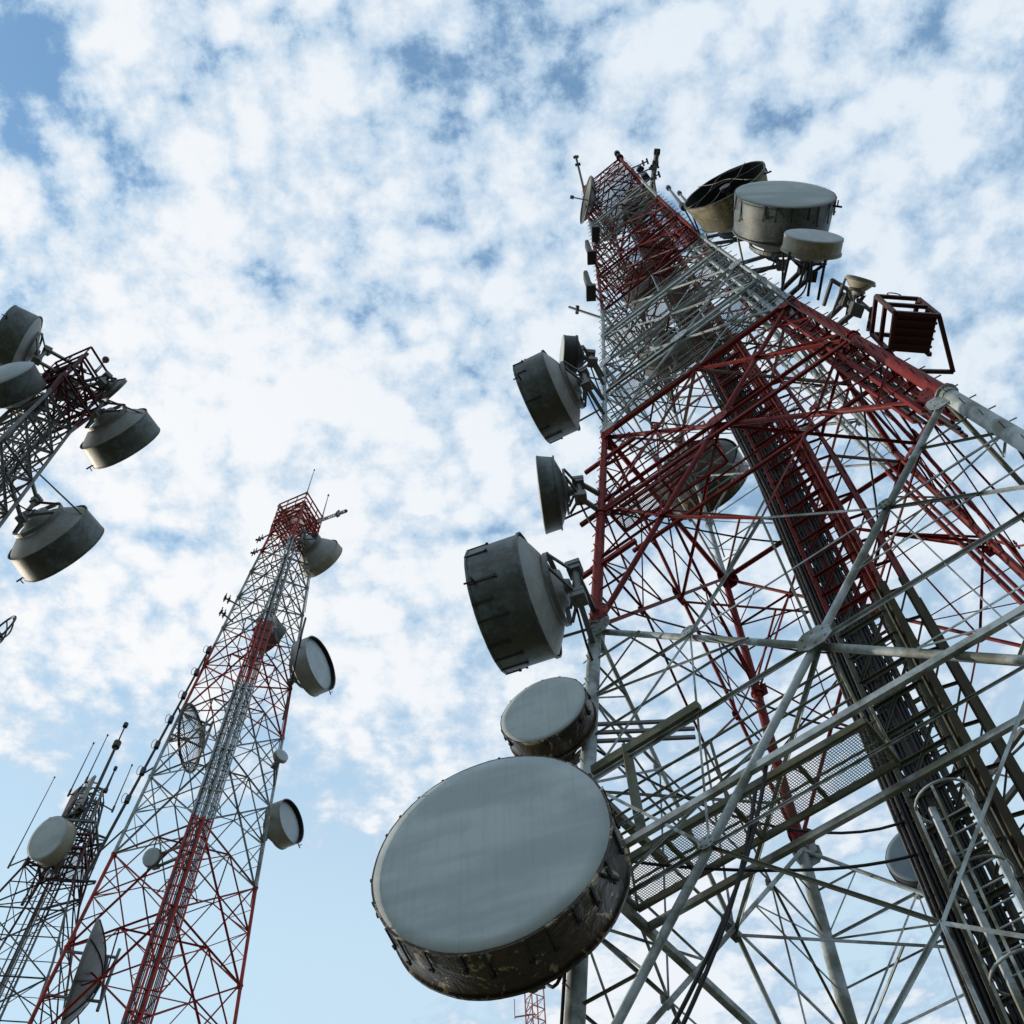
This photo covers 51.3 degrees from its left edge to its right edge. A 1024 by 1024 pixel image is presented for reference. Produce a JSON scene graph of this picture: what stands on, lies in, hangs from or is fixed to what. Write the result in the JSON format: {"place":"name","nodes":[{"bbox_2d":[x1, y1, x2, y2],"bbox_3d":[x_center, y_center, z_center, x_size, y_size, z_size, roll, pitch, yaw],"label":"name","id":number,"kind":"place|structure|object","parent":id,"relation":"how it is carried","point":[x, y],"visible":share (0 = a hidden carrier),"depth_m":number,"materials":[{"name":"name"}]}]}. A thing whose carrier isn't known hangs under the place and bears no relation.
{"place":"outdoors","nodes":[
{"label":"outdoors","id":0,"kind":"place"},
{"bbox_2d":[0,346,112,527],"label":"lattice tower","id":1,"kind":"structure","parent":0,"point":[54,380],"depth_m":32.77,"materials":[{"name":"metal"}]},
{"bbox_2d":[0,615,16,642],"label":"reflector antenna","id":2,"kind":"object","parent":1,"relation":"attached to","point":[4,633],"visible":1,"depth_m":28.99,"materials":[{"name":"metal"}]},
{"bbox_2d":[0,362,49,426],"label":"drum antenna","id":3,"kind":"object","parent":1,"relation":"attached to","point":[22,384],"visible":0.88,"depth_m":32.60,"materials":[{"name":"metal"}]},
{"bbox_2d":[0,305,86,440],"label":"drum antenna","id":4,"kind":"object","parent":1,"relation":"attached to","point":[20,332],"visible":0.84,"depth_m":35.41,"materials":[{"name":"grey metal"}]},
{"bbox_2d":[0,445,103,582],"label":"drum antenna","id":5,"kind":"object","parent":1,"relation":"attached to","point":[48,543],"visible":0.99,"depth_m":31.85,"materials":[{"name":"grey metal"}]},
{"bbox_2d":[5,388,159,470],"bbox_3d":[-13.824,-2.177,34.349,2.615,7.298,2.748,-21,-64,9],"label":"drum antenna","id":6,"kind":"object","parent":1,"relation":"attached to","point":[114,435],"visible":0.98,"depth_m":35.90,"materials":[{"name":"grey metal"}]},
{"bbox_2d":[68,370,126,400],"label":"drum antenna","id":7,"kind":"object","parent":1,"relation":"attached to","point":[111,388],"visible":1,"depth_m":35.67,"materials":[{"name":"metal"}]},
{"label":"whip antenna","id":8,"kind":"object","parent":1,"relation":"on","visible":0},
{"bbox_2d":[102,356,109,362],"bbox_3d":[-14.693,-5.486,38.513,0.260,0.350,0.260,-3,-62,0],"label":"warning lamp","id":9,"kind":"object","parent":8,"relation":"attached to","point":[105,359],"visible":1,"depth_m":38.45,"materials":[{"name":"red glass"}]},
{"bbox_2d":[53,371,80,400],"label":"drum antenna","id":10,"kind":"object","parent":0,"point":[60,395],"visible":0.08,"depth_m":38.04,"materials":[{"name":"metal"}]},
{"bbox_2d":[0,0,1023,1023],"label":"sky","id":11,"kind":"structure","parent":0,"point":[328,237],"materials":[{"name":"blue"}]},
{"bbox_2d":[564,157,1023,1023],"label":"lattice tower","id":12,"kind":"structure","parent":0,"point":[894,743],"depth_m":17.64,"materials":[{"name":"metal"}]},
{"bbox_2d":[370,754,630,1023],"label":"drum antenna","id":13,"kind":"object","parent":12,"relation":"attached to","point":[499,878],"visible":1,"depth_m":12.32,"materials":[{"name":"metal"}]},
{"bbox_2d":[463,532,595,674],"bbox_3d":[0.442,2.606,16.237,1.819,7.150,2.302,-18,-63,8],"label":"drum antenna","id":14,"kind":"object","parent":12,"relation":"attached to","point":[524,596],"visible":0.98,"depth_m":17.62,"materials":[{"name":"metal"}]},
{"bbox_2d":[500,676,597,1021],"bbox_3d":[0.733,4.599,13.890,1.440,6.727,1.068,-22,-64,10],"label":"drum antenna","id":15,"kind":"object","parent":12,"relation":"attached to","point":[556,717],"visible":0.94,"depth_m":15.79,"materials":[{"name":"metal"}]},
{"bbox_2d":[512,350,604,443],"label":"drum antenna","id":16,"kind":"object","parent":12,"relation":"attached to","point":[549,387],"visible":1,"depth_m":27.09,"materials":[{"name":"metal"}]},
{"bbox_2d":[536,455,599,533],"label":"drum antenna","id":17,"kind":"object","parent":12,"relation":"attached to","point":[556,491],"visible":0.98,"depth_m":22.48,"materials":[{"name":"grey metal"}]},
{"bbox_2d":[573,155,583,186],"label":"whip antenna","id":18,"kind":"object","parent":12,"relation":"on","point":[576,157],"visible":0.98,"depth_m":55.61,"materials":[{"name":"metal"}]},
{"bbox_2d":[559,335,604,393],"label":"drum antenna","id":19,"kind":"object","parent":12,"relation":"attached to","point":[572,349],"visible":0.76,"depth_m":29.17,"materials":[{"name":"metal"}]},
{"bbox_2d":[568,305,600,318],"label":"boom antenna","id":20,"kind":"object","parent":12,"relation":"attached to","point":[577,310],"visible":1,"depth_m":35.65,"materials":[{"name":"metal"}]},
{"bbox_2d":[570,175,601,223],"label":"reflector antenna","id":21,"kind":"object","parent":12,"relation":"attached to","point":[589,199],"visible":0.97,"depth_m":49.87,"materials":[{"name":"metal"}]},
{"bbox_2d":[585,240,598,268],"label":"panel antenna","id":22,"kind":"object","parent":12,"relation":"attached to","point":[591,256],"visible":1,"depth_m":39.98,"materials":[{"name":"metal"}]},
{"bbox_2d":[583,270,603,303],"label":"panel antenna","id":23,"kind":"object","parent":12,"relation":"attached to","point":[591,290],"visible":1,"depth_m":35.96,"materials":[{"name":"metal"}]},
{"bbox_2d":[591,223,599,245],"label":"panel antenna","id":24,"kind":"object","parent":12,"relation":"attached to","point":[595,233],"visible":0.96,"depth_m":44.26,"materials":[{"name":"metal"}]},
{"bbox_2d":[614,150,623,161],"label":"whip antenna","id":25,"kind":"object","parent":12,"relation":"on","point":[617,154],"visible":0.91,"depth_m":54.41,"materials":[{"name":"metal"}]},
{"bbox_2d":[621,262,658,325],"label":"drum antenna","id":26,"kind":"object","parent":12,"relation":"attached to","point":[643,291],"visible":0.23,"depth_m":42.13,"materials":[{"name":"grey metal"}]},
{"bbox_2d":[636,164,643,172],"bbox_3d":[5.963,-15.944,49.586,0.258,0.684,0.304,25,-66,-14],"label":"equipment box","id":27,"kind":"object","parent":12,"relation":"attached to","point":[640,168],"visible":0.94,"depth_m":49.41,"materials":[{"name":"metal"}]},
{"bbox_2d":[632,158,648,168],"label":"boom antenna","id":28,"kind":"object","parent":12,"relation":"attached to","point":[643,162],"visible":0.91,"depth_m":50.56,"materials":[{"name":"metal"}]},
{"bbox_2d":[641,171,650,181],"bbox_3d":[6.021,-15.088,48.003,0.306,0.810,0.360,-36,-67,16],"label":"equipment box","id":29,"kind":"object","parent":12,"relation":"attached to","point":[645,175],"visible":0.89,"depth_m":47.80,"materials":[{"name":"metal"}]},
{"bbox_2d":[638,162,658,174],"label":"boom antenna","id":30,"kind":"object","parent":12,"relation":"attached to","point":[656,165],"visible":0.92,"depth_m":48.73,"materials":[{"name":"metal"}]},
{"bbox_2d":[644,171,660,180],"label":"boom antenna","id":31,"kind":"object","parent":12,"relation":"attached to","point":[658,174],"visible":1,"depth_m":46.77,"materials":[{"name":"metal"}]},
{"bbox_2d":[649,165,656,192],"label":"boom antenna","id":32,"kind":"object","parent":12,"relation":"attached to","point":[653,179],"visible":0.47,"depth_m":50.62,"materials":[{"name":"metal"}]},
{"bbox_2d":[650,148,659,189],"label":"boom antenna","id":33,"kind":"object","parent":12,"relation":"attached to","point":[656,155],"visible":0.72,"depth_m":53.15,"materials":[{"name":"metal"}]},
{"bbox_2d":[637,320,706,496],"bbox_3d":[5.165,-3.567,33.973,1.999,7.032,3.218,12,-63,-8],"label":"drum antenna","id":34,"kind":"object","parent":12,"relation":"attached to","point":[670,361],"visible":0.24,"depth_m":35.30,"materials":[{"name":"grey fabric"}]},
{"bbox_2d":[665,185,696,230],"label":"whip antenna","id":35,"kind":"object","parent":12,"relation":"attached to","point":[678,200],"visible":0.87,"depth_m":35.49,"materials":[{"name":"metal"}]},
{"bbox_2d":[677,190,699,233],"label":"whip antenna","id":36,"kind":"object","parent":12,"relation":"attached to","point":[679,192],"visible":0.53,"depth_m":35.20,"materials":[{"name":"metal"}]},
{"bbox_2d":[653,436,748,556],"bbox_3d":[5.958,-0.380,32.689,3.121,7.560,1.866,-31,-66,14],"label":"drum antenna","id":37,"kind":"object","parent":12,"relation":"attached to","point":[734,456],"visible":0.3,"depth_m":33.66,"materials":[{"name":"grey metal"}]},
{"bbox_2d":[683,161,771,277],"bbox_3d":[6.918,-8.363,31.314,2.701,7.359,2.071,-20,-63,9],"label":"drum antenna","id":38,"kind":"object","parent":12,"relation":"attached to","point":[707,205],"visible":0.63,"depth_m":33.15,"materials":[{"name":"metal"}]},
{"bbox_2d":[731,181,841,312],"bbox_3d":[7.310,-6.501,26.659,2.703,7.238,2.162,-3,-62,0],"label":"drum antenna","id":39,"kind":"object","parent":12,"relation":"attached to","point":[767,214],"visible":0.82,"depth_m":27.76,"materials":[{"name":"metal"}]},
{"bbox_2d":[780,229,863,349],"bbox_3d":[7.130,-4.632,22.980,1.479,6.711,1.523,-3,-62,0],"label":"drum antenna","id":40,"kind":"object","parent":12,"relation":"attached to","point":[816,247],"visible":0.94,"depth_m":24.74,"materials":[{"name":"metal"}]},
{"bbox_2d":[782,251,826,299],"bbox_3d":[6.810,-5.516,24.882,0.902,0.337,1.100,1,-62,-2],"label":"stand frame","id":41,"kind":"object","parent":40,"relation":"attached to","point":[802,275],"visible":1,"depth_m":24.82,"materials":[{"name":"metal"}]},
{"bbox_2d":[826,274,875,325],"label":"drum antenna","id":42,"kind":"object","parent":12,"relation":"attached to","point":[858,287],"visible":1,"depth_m":21.90,"materials":[{"name":"metal"}]},
{"bbox_2d":[822,278,871,330],"bbox_3d":[7.097,-4.348,22.505,1.439,0.733,0.631,31,-67,-17],"label":"stand frame","id":43,"kind":"object","parent":42,"relation":"attached to","point":[832,281],"visible":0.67,"depth_m":22.38,"materials":[{"name":"metal"}]},
{"bbox_2d":[869,292,955,413],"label":"cage balcony","id":44,"kind":"structure","parent":12,"relation":"attached to","point":[914,331],"depth_m":19.86,"materials":[{"name":"red paint"}]},
{"bbox_2d":[885,727,1023,888],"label":"drum antenna","id":45,"kind":"object","parent":12,"relation":"attached to","point":[902,872],"visible":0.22,"depth_m":20.82,"materials":[{"name":"metal"}]},
{"label":"ground","id":46,"kind":"structure","parent":0,"visible":0},
{"bbox_2d":[0,722,128,1023],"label":"lattice tower","id":47,"kind":"structure","parent":46,"relation":"on","point":[83,854],"depth_m":46.20,"materials":[{"name":"metal"}]},
{"bbox_2d":[7,776,54,868],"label":"whip antenna","id":48,"kind":"object","parent":47,"relation":"attached to","point":[11,861],"visible":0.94,"depth_m":51.25,"materials":[{"name":"metal"}]},
{"bbox_2d":[20,869,51,905],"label":"whip antenna","id":49,"kind":"object","parent":47,"relation":"attached to","point":[25,898],"visible":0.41,"depth_m":50.26,"materials":[{"name":"metal"}]},
{"bbox_2d":[0,816,75,993],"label":"drum antenna","id":50,"kind":"object","parent":47,"relation":"attached to","point":[51,841],"visible":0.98,"depth_m":45.35,"materials":[{"name":"grey fabric"}]},
{"bbox_2d":[61,784,83,817],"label":"panel antenna","id":51,"kind":"object","parent":47,"relation":"attached to","point":[76,792],"visible":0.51,"depth_m":51.77,"materials":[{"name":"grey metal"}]},
{"bbox_2d":[67,742,94,796],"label":"whip antenna","id":52,"kind":"object","parent":47,"relation":"attached to","point":[69,792],"visible":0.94,"depth_m":53.06,"materials":[{"name":"metal"}]},
{"bbox_2d":[68,775,96,817],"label":"panel antenna","id":53,"kind":"object","parent":47,"relation":"attached to","point":[80,807],"visible":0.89,"depth_m":51.00,"materials":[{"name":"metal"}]},
{"bbox_2d":[84,734,108,783],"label":"whip antenna","id":54,"kind":"object","parent":47,"relation":"attached to","point":[87,777],"visible":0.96,"depth_m":53.59,"materials":[{"name":"metal"}]},
{"bbox_2d":[99,766,117,793],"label":"whip antenna","id":55,"kind":"object","parent":47,"relation":"attached to","point":[109,781],"visible":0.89,"depth_m":53.13,"materials":[{"name":"metal"}]},
{"bbox_2d":[96,764,132,812],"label":"whip antenna","id":56,"kind":"object","parent":47,"relation":"attached to","point":[113,808],"visible":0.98,"depth_m":52.63,"materials":[{"name":"metal"}]},
{"bbox_2d":[27,492,321,1023],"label":"lattice tower","id":57,"kind":"structure","parent":46,"relation":"on","point":[285,516],"depth_m":45.06,"materials":[{"name":"metal"}]},
{"bbox_2d":[45,918,120,1023],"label":"reflector antenna","id":58,"kind":"object","parent":57,"relation":"attached to","point":[95,957],"visible":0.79,"depth_m":37.21,"materials":[{"name":"metal"}]},
{"bbox_2d":[82,645,211,880],"bbox_3d":[-16.366,11.085,49.050,0.805,12.744,3.994,41,-70,-20],"label":"dipole mast","id":59,"kind":"object","parent":57,"relation":"attached to","point":[143,771],"visible":1,"depth_m":48.08,"materials":[{"name":"metal"}]},
{"bbox_2d":[142,840,191,869],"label":"drum antenna","id":60,"kind":"object","parent":57,"relation":"attached to","point":[151,858],"visible":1,"depth_m":40.99,"materials":[{"name":"metal"}]},
{"bbox_2d":[169,703,213,773],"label":"reflector antenna","id":61,"kind":"object","parent":57,"relation":"attached to","point":[201,745],"visible":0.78,"depth_m":50.38,"materials":[{"name":"metal"}]},
{"bbox_2d":[219,607,233,622],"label":"boom antenna","id":62,"kind":"object","parent":57,"relation":"attached to","point":[225,615],"visible":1,"depth_m":54.95,"materials":[{"name":"metal"}]},
{"bbox_2d":[223,593,239,606],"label":"boom antenna","id":63,"kind":"object","parent":57,"relation":"attached to","point":[227,599],"visible":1,"depth_m":55.95,"materials":[{"name":"metal"}]},
{"bbox_2d":[250,548,262,555],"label":"boom antenna","id":64,"kind":"object","parent":57,"relation":"attached to","point":[254,552],"visible":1,"depth_m":62.44,"materials":[{"name":"metal"}]},
{"bbox_2d":[255,533,270,542],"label":"boom antenna","id":65,"kind":"object","parent":57,"relation":"attached to","point":[262,537],"visible":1,"depth_m":63.37,"materials":[{"name":"metal"}]},
{"bbox_2d":[250,619,285,660],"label":"drum antenna","id":66,"kind":"object","parent":57,"relation":"attached to","point":[280,630],"visible":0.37,"depth_m":57.25,"materials":[{"name":"grey fabric"}]},
{"bbox_2d":[250,798,303,906],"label":"drum antenna","id":67,"kind":"object","parent":57,"relation":"attached to","point":[285,828],"visible":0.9,"depth_m":48.66,"materials":[{"name":"metal"}]},
{"bbox_2d":[270,749,287,784],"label":"drum antenna","id":68,"kind":"object","parent":57,"relation":"attached to","point":[280,755],"visible":1,"depth_m":48.92,"materials":[{"name":"metal"}]},
{"bbox_2d":[282,696,289,719],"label":"bracket antenna","id":69,"kind":"object","parent":57,"relation":"attached to","point":[285,709],"visible":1,"depth_m":53.87,"materials":[{"name":"metal"}]},
{"bbox_2d":[289,617,306,692],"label":"bracket antenna","id":70,"kind":"object","parent":57,"relation":"attached to","point":[302,629],"visible":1,"depth_m":54.24,"materials":[{"name":"metal"}]},
{"bbox_2d":[278,635,335,748],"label":"drum antenna","id":71,"kind":"object","parent":57,"relation":"attached to","point":[314,674],"visible":0.94,"depth_m":55.49,"materials":[{"name":"metal"}]},
{"bbox_2d":[297,529,342,610],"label":"drum antenna","id":72,"kind":"object","parent":57,"relation":"attached to","point":[321,555],"visible":0.92,"depth_m":65.78,"materials":[{"name":"metal"}]},
{"bbox_2d":[321,494,328,517],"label":"whip antenna","id":73,"kind":"object","parent":57,"relation":"attached to","point":[322,516],"visible":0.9,"depth_m":72.73,"materials":[{"name":"metal"}]},
{"bbox_2d":[315,509,347,522],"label":"boom antenna","id":74,"kind":"object","parent":57,"relation":"attached to","point":[338,513],"visible":0.97,"depth_m":65.66,"materials":[{"name":"metal"}]},
{"bbox_2d":[514,989,545,1023],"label":"slim mast","id":75,"kind":"object","parent":46,"relation":"on","point":[531,1008],"visible":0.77,"depth_m":46.82,"materials":[{"name":"white metal"}]}
]}

